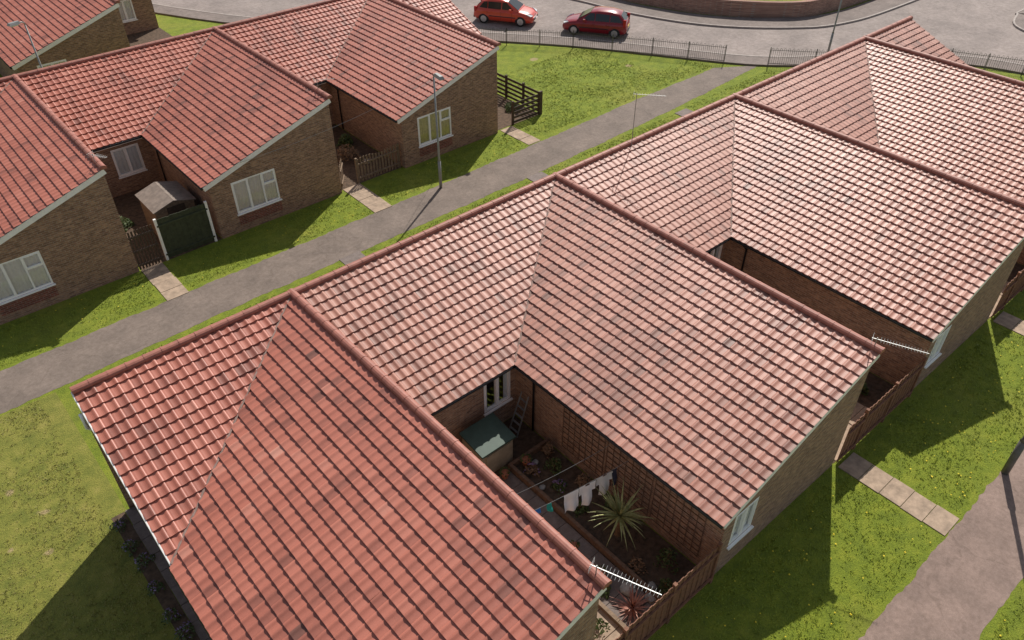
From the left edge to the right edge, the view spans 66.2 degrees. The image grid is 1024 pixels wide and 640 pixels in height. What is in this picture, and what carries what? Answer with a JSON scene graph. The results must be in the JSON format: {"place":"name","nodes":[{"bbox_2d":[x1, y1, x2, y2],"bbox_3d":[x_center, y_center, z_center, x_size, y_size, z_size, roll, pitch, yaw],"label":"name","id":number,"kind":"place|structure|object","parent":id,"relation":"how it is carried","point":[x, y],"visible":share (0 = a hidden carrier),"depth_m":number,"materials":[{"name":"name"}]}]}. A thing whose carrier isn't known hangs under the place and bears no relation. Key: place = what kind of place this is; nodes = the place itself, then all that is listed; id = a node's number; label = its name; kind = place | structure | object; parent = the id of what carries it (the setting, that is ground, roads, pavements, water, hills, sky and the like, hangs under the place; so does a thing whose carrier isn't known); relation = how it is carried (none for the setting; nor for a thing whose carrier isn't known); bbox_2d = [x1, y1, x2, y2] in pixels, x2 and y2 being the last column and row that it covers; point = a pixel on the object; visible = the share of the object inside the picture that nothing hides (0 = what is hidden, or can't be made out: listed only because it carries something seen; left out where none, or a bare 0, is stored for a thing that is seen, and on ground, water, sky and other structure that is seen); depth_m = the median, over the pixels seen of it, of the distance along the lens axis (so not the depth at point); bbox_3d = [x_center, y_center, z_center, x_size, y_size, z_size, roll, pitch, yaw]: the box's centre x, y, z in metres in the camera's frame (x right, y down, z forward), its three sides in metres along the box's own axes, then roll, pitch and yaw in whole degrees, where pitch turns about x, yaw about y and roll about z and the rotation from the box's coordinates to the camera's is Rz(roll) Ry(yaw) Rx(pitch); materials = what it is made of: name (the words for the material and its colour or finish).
{"place":"outdoors","nodes":[
{"label":"outdoors","id":0,"kind":"place"},
{"bbox_2d":[0,0,129,76],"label":"brick house","id":1,"kind":"structure","parent":0,"point":[96,27],"depth_m":40.67,"materials":[{"name":"red tile"}]},
{"bbox_2d":[0,74,138,324],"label":"brick house","id":2,"kind":"structure","parent":0,"point":[73,242],"depth_m":27.57,"materials":[{"name":"brown brick"}]},
{"bbox_2d":[0,251,55,305],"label":"window","id":3,"kind":"structure","parent":2,"relation":"in","point":[22,275],"depth_m":26.96,"materials":[{"name":"white plastic"}]},
{"bbox_2d":[127,224,162,269],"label":"gate","id":4,"kind":"structure","parent":2,"relation":"attached to","point":[147,247],"depth_m":29.30,"materials":[{"name":"brown wood"}]},
{"bbox_2d":[0,401,168,639],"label":"grass","id":5,"kind":"structure","parent":0,"point":[22,570],"depth_m":20.27,"materials":[{"name":"plant"}]},
{"bbox_2d":[127,28,172,46],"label":"soil","id":6,"kind":"structure","parent":0,"point":[143,37],"depth_m":48.94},
{"bbox_2d":[111,512,199,639],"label":"soil","id":7,"kind":"structure","parent":0,"point":[166,598],"depth_m":19.54,"materials":[{"name":"soil"}]},
{"bbox_2d":[109,517,127,533],"bbox_3d":[-10.306,5.361,20.635,0.455,0.278,0.457,22,44,24],"label":"flowering plant","id":8,"kind":"object","parent":7,"relation":"on","point":[117,523],"visible":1,"depth_m":20.61,"materials":[{"name":"green plant"}]},
{"bbox_2d":[121,539,140,556],"bbox_3d":[-9.752,5.777,20.142,0.492,0.260,0.480,-29,47,-31],"label":"flowering plant","id":9,"kind":"object","parent":7,"relation":"on","point":[131,546],"visible":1,"depth_m":20.12,"materials":[{"name":"green plant"}]},
{"bbox_2d":[134,552,155,572],"bbox_3d":[-9.283,6.035,19.824,0.546,0.271,0.528,-29,47,-31],"label":"flowering plant","id":10,"kind":"object","parent":7,"relation":"on","point":[142,561],"visible":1,"depth_m":19.79,"materials":[{"name":"green plant"}]},
{"bbox_2d":[147,580,165,596],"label":"flowering plant","id":11,"kind":"object","parent":7,"relation":"on","point":[149,588],"visible":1,"depth_m":19.21,"materials":[{"name":"green plant"}]},
{"bbox_2d":[161,608,181,624],"bbox_3d":[-8.105,7.013,18.631,0.450,0.261,0.450,10,40,12],"label":"flowering plant","id":12,"kind":"object","parent":7,"relation":"on","point":[169,615],"visible":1,"depth_m":18.62,"materials":[{"name":"green plant"}]},
{"bbox_2d":[174,621,194,639],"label":"flowering plant","id":13,"kind":"object","parent":7,"relation":"on","point":[182,628],"visible":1,"depth_m":18.31,"materials":[{"name":"green plant"}]},
{"bbox_2d":[141,262,188,300],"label":"paving","id":14,"kind":"structure","parent":0,"point":[165,282],"depth_m":29.09,"materials":[{"name":"concrete"}]},
{"bbox_2d":[113,187,220,269],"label":"soil","id":15,"kind":"structure","parent":0,"point":[128,205],"depth_m":32.45,"materials":[{"name":"soil"}]},
{"bbox_2d":[120,216,134,232],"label":"shrub","id":16,"kind":"object","parent":15,"relation":"on","point":[127,223],"visible":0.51,"depth_m":31.77,"materials":[{"name":"green plant"}]},
{"bbox_2d":[135,181,195,235],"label":"garden shed","id":17,"kind":"structure","parent":15,"relation":"on","point":[161,199],"depth_m":30.80,"materials":[{"name":"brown wood"}]},
{"bbox_2d":[167,203,185,214],"bbox_3d":[-13.081,-3.904,30.973,0.698,1.400,0.028,-29,47,-31],"label":"door","id":18,"kind":"structure","parent":17,"relation":"in","point":[180,207],"depth_m":30.60,"materials":[{"name":"brown wood"}]},
{"bbox_2d":[152,201,217,259],"bbox_3d":[-12.500,-3.429,30.148,2.060,1.810,0.102,-29,47,-31],"label":"fence","id":19,"kind":"object","parent":15,"relation":"on","point":[181,229],"visible":1,"depth_m":30.12,"materials":[{"name":"wood"}]},
{"bbox_2d":[125,506,210,639],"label":"paving","id":20,"kind":"structure","parent":0,"point":[145,535],"depth_m":19.83,"materials":[{"name":"concrete paving slabs"}]},
{"bbox_2d":[332,124,401,189],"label":"soil","id":21,"kind":"structure","parent":0,"point":[348,167],"depth_m":36.33,"materials":[{"name":"soil"}]},
{"bbox_2d":[336,133,353,148],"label":"shrub","id":22,"kind":"object","parent":21,"relation":"on","point":[344,138],"visible":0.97,"depth_m":37.27,"materials":[{"name":"green plant"}]},
{"bbox_2d":[337,143,361,163],"bbox_3d":[-7.672,-7.703,36.159,1.264,0.863,1.313,-29,47,-31],"label":"shrub","id":23,"kind":"object","parent":21,"relation":"on","point":[345,152],"visible":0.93,"depth_m":36.09,"materials":[{"name":"plant"}]},
{"bbox_2d":[354,143,400,183],"bbox_3d":[-5.946,-6.982,34.958,2.290,1.210,0.102,-29,47,-31],"label":"fence","id":24,"kind":"object","parent":21,"relation":"on","point":[398,163],"visible":1,"depth_m":34.93,"materials":[{"name":"brown wood"}]},
{"bbox_2d":[343,183,391,212],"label":"paving","id":25,"kind":"structure","parent":0,"point":[368,198],"depth_m":33.73,"materials":[{"name":"concrete"}]},
{"bbox_2d":[400,0,481,34],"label":"brick house","id":26,"kind":"structure","parent":0,"point":[448,10],"depth_m":42.51,"materials":[{"name":"red tile"}]},
{"bbox_2d":[0,0,1023,639],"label":"ground","id":27,"kind":"structure","parent":0,"point":[80,446],"depth_m":22.34,"materials":[{"name":"plant"}]},
{"bbox_2d":[7,21,42,67],"bbox_3d":[-22.308,-11.360,37.019,0.240,5.370,0.818,19,43,22],"label":"street lamp","id":28,"kind":"object","parent":27,"relation":"on","point":[14,24],"visible":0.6,"depth_m":35.82,"materials":[{"name":"metal"}]},
{"bbox_2d":[118,0,158,34],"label":"brick house","id":29,"kind":"structure","parent":27,"relation":"on","point":[137,16],"depth_m":49.03,"materials":[{"name":"brown brick"}]},
{"bbox_2d":[118,0,137,22],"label":"window","id":30,"kind":"structure","parent":29,"relation":"in","point":[126,9],"depth_m":48.54,"materials":[{"name":"white plastic"}]},
{"bbox_2d":[15,26,341,238],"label":"brick house","id":31,"kind":"structure","parent":27,"relation":"on","point":[194,113],"depth_m":32.85,"materials":[{"name":"red tile"}]},
{"bbox_2d":[110,143,147,178],"bbox_3d":[-16.348,-6.798,33.475,1.230,1.295,0.185,-29,47,-31],"label":"window","id":32,"kind":"structure","parent":31,"relation":"in","point":[128,160],"depth_m":33.54,"materials":[{"name":"white plastic"}]},
{"bbox_2d":[230,168,282,215],"bbox_3d":[-10.201,-5.123,31.312,1.950,1.445,0.185,-29,47,-31],"label":"window","id":33,"kind":"structure","parent":31,"relation":"in","point":[260,189],"depth_m":31.37,"materials":[{"name":"white plastic"}]},
{"bbox_2d":[69,288,611,639],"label":"brick house","id":34,"kind":"structure","parent":27,"relation":"on","point":[451,537],"depth_m":17.12,"materials":[{"name":"red tile"}]},
{"bbox_2d":[588,557,661,595],"bbox_3d":[2.062,4.826,14.361,1.370,0.450,0.300,18,43,21],"label":"tv aerial","id":35,"kind":"object","parent":34,"relation":"attached to","point":[591,565],"visible":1,"depth_m":14.32,"materials":[{"name":"metal"}]},
{"bbox_2d":[339,251,364,264],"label":"paving","id":36,"kind":"structure","parent":27,"relation":"on","point":[353,257],"depth_m":30.30,"materials":[{"name":"concrete"}]},
{"bbox_2d":[215,0,500,167],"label":"brick house","id":37,"kind":"structure","parent":27,"relation":"on","point":[357,54],"depth_m":37.29,"materials":[{"name":"red tile"}]},
{"bbox_2d":[417,107,453,147],"bbox_3d":[-3.527,-8.806,35.807,1.950,1.445,0.185,-29,47,-31],"label":"window","id":38,"kind":"structure","parent":37,"relation":"in","point":[426,123],"depth_m":35.87,"materials":[{"name":"white plastic"}]},
{"bbox_2d":[0,66,756,413],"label":"footpath","id":39,"kind":"structure","parent":27,"relation":"on","point":[42,374],"depth_m":30.59,"materials":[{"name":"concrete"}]},
{"bbox_2d":[433,73,443,187],"bbox_3d":[-2.945,-7.662,32.585,0.240,5.270,0.818,-21,44,-24],"label":"street lamp","id":40,"kind":"object","parent":39,"relation":"on","point":[438,76],"visible":1,"depth_m":32.67,"materials":[{"name":"metal"}]},
{"bbox_2d":[497,73,542,113],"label":"fence","id":41,"kind":"object","parent":27,"relation":"on","point":[507,87],"visible":0.59,"depth_m":40.99,"materials":[{"name":"brown wood"}]},
{"bbox_2d":[511,91,540,124],"bbox_3d":[0.720,-10.632,39.396,1.900,1.230,0.100,-29,47,-31],"label":"fence","id":42,"kind":"object","parent":27,"relation":"on","point":[513,108],"visible":1,"depth_m":39.38,"materials":[{"name":"brown wood"}]},
{"bbox_2d":[36,54,1022,636],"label":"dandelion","id":43,"kind":"object","parent":27,"relation":"on","point":[810,528],"visible":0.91,"depth_m":22.05,"materials":[{"name":"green plant"}]},
{"bbox_2d":[527,171,548,181],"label":"paving","id":44,"kind":"structure","parent":27,"relation":"on","point":[537,176],"depth_m":35.21,"materials":[{"name":"concrete"}]},
{"bbox_2d":[152,3,1023,64],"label":"kerb","id":45,"kind":"structure","parent":27,"relation":"on","point":[599,40],"depth_m":47.58,"materials":[{"name":"concrete"}]},
{"bbox_2d":[477,26,726,60],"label":"railing","id":46,"kind":"object","parent":27,"relation":"on","point":[573,33],"visible":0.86,"depth_m":46.65,"materials":[{"name":"metal"}]},
{"bbox_2d":[623,541,722,639],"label":"fence","id":47,"kind":"object","parent":27,"relation":"on","point":[666,607],"visible":1,"depth_m":18.13,"materials":[{"name":"brown wood"}]},
{"bbox_2d":[573,0,917,28],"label":"kerb","id":48,"kind":"structure","parent":27,"relation":"on","point":[751,27],"depth_m":50.72,"materials":[{"name":"concrete"}]},
{"bbox_2d":[852,357,926,448],"bbox_3d":[11.132,2.431,23.154,3.340,1.610,0.102,-29,47,-31],"label":"fence","id":49,"kind":"object","parent":27,"relation":"on","point":[887,403],"visible":0.97,"depth_m":23.07,"materials":[{"name":"brown wood"}]},
{"bbox_2d":[836,413,865,462],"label":"gate","id":50,"kind":"structure","parent":49,"relation":"attached to","point":[849,444],"depth_m":22.05,"materials":[{"name":"brown wood"}]},
{"bbox_2d":[768,47,1023,76],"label":"railing","id":51,"kind":"object","parent":27,"relation":"on","point":[984,68],"visible":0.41,"depth_m":44.47,"materials":[{"name":"metal"}]},
{"bbox_2d":[858,450,1023,639],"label":"footpath","id":52,"kind":"structure","parent":27,"relation":"on","point":[966,580],"depth_m":19.58,"materials":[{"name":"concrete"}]},
{"bbox_2d":[1001,436,1023,474],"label":"street lamp","id":53,"kind":"object","parent":52,"relation":"on","point":[1013,459],"visible":1,"depth_m":21.65,"materials":[{"name":"metal"}]},
{"bbox_2d":[1001,269,1023,309],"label":"fence","id":54,"kind":"object","parent":27,"relation":"on","point":[1017,288],"visible":0.94,"depth_m":27.69,"materials":[{"name":"brown wood"}]},
{"bbox_2d":[991,275,1017,317],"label":"gate","id":55,"kind":"structure","parent":54,"relation":"attached to","point":[1000,306],"depth_m":27.07,"materials":[{"name":"brown wood"}]},
{"bbox_2d":[497,94,537,129],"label":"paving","id":56,"kind":"structure","parent":0,"point":[504,119],"depth_m":40.32,"materials":[{"name":"concrete"}]},
{"bbox_2d":[500,126,539,144],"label":"paving","id":57,"kind":"structure","parent":0,"point":[518,134],"depth_m":38.33,"materials":[{"name":"concrete"}]},
{"bbox_2d":[499,471,654,626],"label":"paving","id":58,"kind":"structure","parent":0,"point":[568,532],"depth_m":20.19,"materials":[{"name":"concrete paving slabs"}]},
{"bbox_2d":[620,581,636,596],"bbox_3d":[2.838,6.588,19.235,0.406,0.249,0.390,8,40,9],"label":"boulder","id":59,"kind":"object","parent":58,"relation":"on","point":[625,589],"visible":0.84,"depth_m":19.15,"materials":[{"name":"stone"}]},
{"bbox_2d":[151,0,1023,63],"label":"road","id":60,"kind":"structure","parent":0,"point":[987,27],"depth_m":50.04,"materials":[{"name":"asphalt"}]},
{"bbox_2d":[473,0,537,26],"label":"parked car","id":61,"kind":"object","parent":60,"relation":"on","point":[518,13],"visible":1,"depth_m":50.12,"materials":[{"name":"red paint"}]},
{"bbox_2d":[562,6,629,38],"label":"parked car","id":62,"kind":"object","parent":60,"relation":"on","point":[611,21],"visible":0.98,"depth_m":48.41,"materials":[{"name":"red paint"}]},
{"bbox_2d":[827,0,841,51],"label":"street lamp","id":63,"kind":"object","parent":60,"relation":"on","point":[830,42],"visible":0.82,"depth_m":45.61,"materials":[{"name":"metal"}]},
{"bbox_2d":[153,4,1023,74],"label":"pavement","id":64,"kind":"structure","parent":0,"point":[511,38],"depth_m":46.98,"materials":[{"name":"concrete"}]},
{"bbox_2d":[292,172,885,572],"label":"brick house","id":65,"kind":"structure","parent":0,"point":[648,311],"depth_m":21.46,"materials":[{"name":"tile"}]},
{"bbox_2d":[483,367,512,416],"bbox_3d":[-0.676,1.836,22.823,1.200,1.450,0.920,-29,47,-31],"label":"window","id":66,"kind":"structure","parent":65,"relation":"in","point":[506,377],"depth_m":22.83,"materials":[{"name":"white plastic"}]},
{"bbox_2d":[536,460,628,509],"bbox_3d":[1.093,4.359,19.313,4.365,0.216,0.012,-20,43,-23],"label":"washing line","id":67,"kind":"object","parent":65,"relation":"attached to","point":[580,487],"visible":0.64,"depth_m":19.60,"materials":[{"name":"metal"}]},
{"bbox_2d":[564,489,578,511],"bbox_3d":[1.502,4.567,19.695,0.440,0.652,0.111,-20,43,-23],"label":"towel","id":68,"kind":"object","parent":67,"relation":"hanging from","point":[571,501],"visible":1,"depth_m":19.70,"materials":[{"name":"white fabric"}]},
{"bbox_2d":[579,480,595,505],"bbox_3d":[1.915,4.428,19.895,0.500,0.755,0.106,-20,43,-23],"label":"shirt","id":69,"kind":"object","parent":67,"relation":"hanging from","point":[585,492],"visible":1,"depth_m":19.89,"materials":[{"name":"white fabric"}]},
{"bbox_2d":[596,471,612,494],"bbox_3d":[2.368,4.199,20.048,0.500,0.697,0.108,-20,43,-23],"label":"shirt","id":70,"kind":"object","parent":67,"relation":"hanging from","point":[603,482],"visible":0.99,"depth_m":20.02,"materials":[{"name":"grey fabric"}]},
{"bbox_2d":[562,407,605,476],"bbox_3d":[1.938,3.346,21.493,0.024,1.618,1.568,-29,47,-31],"label":"trellis","id":71,"kind":"object","parent":65,"relation":"attached to","point":[583,442],"visible":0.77,"depth_m":21.51,"materials":[{"name":"brown wood"}]},
{"bbox_2d":[604,441,653,515],"bbox_3d":[3.022,4.135,20.530,0.024,1.618,1.568,-29,47,-31],"label":"trellis","id":72,"kind":"object","parent":65,"relation":"attached to","point":[629,479],"visible":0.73,"depth_m":20.49,"materials":[{"name":"brown wood"}]},
{"bbox_2d":[649,479,706,556],"bbox_3d":[4.106,4.923,19.568,0.024,1.618,1.568,-29,47,-31],"label":"trellis","id":73,"kind":"object","parent":65,"relation":"attached to","point":[678,518],"visible":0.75,"depth_m":19.59,"materials":[{"name":"brown wood"}]},
{"bbox_2d":[726,496,759,550],"bbox_3d":[5.613,4.891,19.091,1.030,1.245,0.184,-29,47,-31],"label":"window","id":74,"kind":"structure","parent":65,"relation":"in","point":[743,520],"depth_m":19.25,"materials":[{"name":"white plastic"}]},
{"bbox_2d":[494,416,694,639],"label":"soil","id":75,"kind":"structure","parent":0,"point":[650,544],"depth_m":20.75,"materials":[{"name":"soil"}]},
{"bbox_2d":[459,412,515,472],"bbox_3d":[-0.677,3.572,22.102,1.220,1.178,1.020,-29,47,-31],"label":"garden shed","id":76,"kind":"object","parent":75,"relation":"on","point":[487,440],"visible":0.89,"depth_m":21.79,"materials":[{"name":"wood"}]},
{"bbox_2d":[486,442,509,471],"bbox_3d":[-0.377,3.878,21.908,0.860,0.750,0.028,-29,47,-31],"label":"door","id":77,"kind":"structure","parent":76,"relation":"in","point":[500,457],"depth_m":21.88,"materials":[{"name":"wood"}]},
{"bbox_2d":[509,391,528,437],"bbox_3d":[0.202,2.760,22.957,0.492,1.357,0.401,-29,47,-31],"label":"step ladder","id":78,"kind":"object","parent":75,"relation":"on","point":[517,414],"visible":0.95,"depth_m":22.95,"materials":[{"name":"metal"}]},
{"bbox_2d":[520,453,532,466],"bbox_3d":[0.400,3.947,22.190,0.383,0.427,0.372,-29,47,-31],"label":"flower pot","id":79,"kind":"object","parent":75,"relation":"on","point":[525,460],"visible":0.98,"depth_m":22.17,"materials":[{"name":"ceramic"}]},
{"bbox_2d":[523,462,540,476],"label":"shrub","id":80,"kind":"object","parent":75,"relation":"on","point":[533,468],"visible":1,"depth_m":21.99,"materials":[{"name":"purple plant"}]},
{"bbox_2d":[541,441,553,458],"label":"shrub","id":81,"kind":"object","parent":75,"relation":"on","point":[547,447],"visible":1,"depth_m":22.45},
{"bbox_2d":[542,457,561,474],"bbox_3d":[1.192,4.072,22.102,0.579,0.409,0.568,-29,47,-31],"label":"shrub","id":82,"kind":"object","parent":75,"relation":"on","point":[553,461],"visible":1,"depth_m":22.07,"materials":[{"name":"green plant"}]},
{"bbox_2d":[550,479,566,494],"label":"shrub","id":83,"kind":"object","parent":75,"relation":"on","point":[562,484],"visible":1,"depth_m":21.60,"materials":[{"name":"green plant"}]},
{"bbox_2d":[573,500,588,517],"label":"shrub","id":84,"kind":"object","parent":75,"relation":"on","point":[580,507],"visible":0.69,"depth_m":21.00,"materials":[{"name":"green plant"}]},
{"bbox_2d":[574,473,592,486],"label":"shrub","id":85,"kind":"object","parent":75,"relation":"on","point":[579,479],"visible":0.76,"depth_m":21.55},
{"bbox_2d":[508,438,660,601],"bbox_3d":[2.305,5.175,20.918,1.500,0.200,5.650,-29,47,-31],"label":"bed edging","id":86,"kind":"object","parent":75,"relation":"on","point":[584,532],"visible":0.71,"depth_m":20.67,"materials":[{"name":"brown wood"}]},
{"bbox_2d":[589,481,657,546],"bbox_3d":[2.731,4.896,20.007,1.851,1.794,1.956,-8,40,-10],"label":"cordyline palm","id":87,"kind":"object","parent":75,"relation":"on","point":[621,514],"visible":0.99,"depth_m":19.91,"materials":[{"name":"green plant"}]},
{"bbox_2d":[609,583,650,625],"bbox_3d":[2.881,6.742,18.715,1.063,0.850,1.065,-1,39,-1],"label":"phormium","id":88,"kind":"object","parent":75,"relation":"on","point":[631,607],"visible":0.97,"depth_m":18.78,"materials":[{"name":"red plant"}]},
{"bbox_2d":[625,556,648,574],"bbox_3d":[3.110,6.167,19.631,0.598,0.317,0.582,-29,47,-31],"label":"shrub","id":89,"kind":"object","parent":75,"relation":"on","point":[633,561],"visible":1,"depth_m":19.63,"materials":[{"name":"plant"}]},
{"bbox_2d":[657,578,673,596],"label":"shrub","id":90,"kind":"object","parent":75,"relation":"on","point":[666,582],"visible":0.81,"depth_m":19.13,"materials":[{"name":"green plant"}]},
{"bbox_2d":[653,548,678,574],"bbox_3d":[3.949,5.965,19.684,0.701,0.544,0.661,-29,47,-31],"label":"shrub","id":91,"kind":"object","parent":75,"relation":"on","point":[668,554],"visible":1,"depth_m":19.68,"materials":[{"name":"green plant"}]},
{"bbox_2d":[594,607,622,639],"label":"paving","id":92,"kind":"structure","parent":0,"point":[616,633],"depth_m":18.46,"materials":[{"name":"concrete"}]},
{"bbox_2d":[594,618,610,638],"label":"shrub","id":93,"kind":"object","parent":92,"relation":"on","point":[602,631],"visible":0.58,"depth_m":18.38,"materials":[{"name":"green plant"}]},
{"bbox_2d":[598,600,627,629],"bbox_3d":[0.902,5.968,19.989,0.100,0.150,5.650,-29,47,-31],"label":"bed edging","id":94,"kind":"object","parent":92,"relation":"on","point":[608,612],"depth_m":18.65,"materials":[{"name":"brown wood"}]},
{"bbox_2d":[623,0,867,17],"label":"garden wall","id":95,"kind":"structure","parent":0,"point":[764,9],"depth_m":51.60,"materials":[{"name":"brick"}]},
{"bbox_2d":[583,0,910,26],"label":"pavement","id":96,"kind":"structure","parent":0,"point":[868,8],"depth_m":51.53,"materials":[{"name":"concrete"}]},
{"bbox_2d":[556,93,1023,387],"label":"brick house","id":97,"kind":"structure","parent":0,"point":[940,248],"depth_m":26.50,"materials":[{"name":"tile"}]},
{"bbox_2d":[924,325,951,368],"bbox_3d":[13.071,0.774,24.115,1.030,1.245,0.185,-29,47,-31],"label":"window","id":98,"kind":"structure","parent":97,"relation":"in","point":[940,340],"depth_m":24.25,"materials":[{"name":"white plastic"}]},
{"bbox_2d":[834,424,851,460],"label":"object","id":99,"kind":"structure","parent":0,"point":[842,441],"depth_m":23.02,"materials":[{"name":"wood"}]},
{"bbox_2d":[849,402,866,424],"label":"paving","id":100,"kind":"structure","parent":0,"point":[855,417],"depth_m":23.91,"materials":[{"name":"concrete"}]},
{"bbox_2d":[833,372,893,462],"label":"soil","id":101,"kind":"structure","parent":0,"point":[878,388],"depth_m":24.68,"materials":[{"name":"soil"}]},
{"bbox_2d":[736,35,1023,264],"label":"brick house","id":102,"kind":"structure","parent":0,"point":[962,121],"depth_m":32.56,"materials":[{"name":"tile"}]},
{"bbox_2d":[838,452,958,535],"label":"paving","id":103,"kind":"structure","parent":0,"point":[919,507],"depth_m":21.55,"materials":[{"name":"concrete"}]},
{"bbox_2d":[865,16,968,65],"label":"brick house","id":104,"kind":"structure","parent":0,"point":[908,32],"depth_m":37.58,"materials":[{"name":"tile"}]},
{"bbox_2d":[988,262,1023,318],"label":"soil","id":105,"kind":"structure","parent":0,"point":[1017,268],"depth_m":29.66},
{"bbox_2d":[993,311,1023,335],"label":"paving","id":106,"kind":"structure","parent":0,"point":[1006,320],"depth_m":27.24,"materials":[{"name":"concrete"}]},
{"bbox_2d":[1015,10,1023,28],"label":"pavement","id":107,"kind":"structure","parent":0,"point":[1019,20],"depth_m":51.08,"materials":[{"name":"concrete"}]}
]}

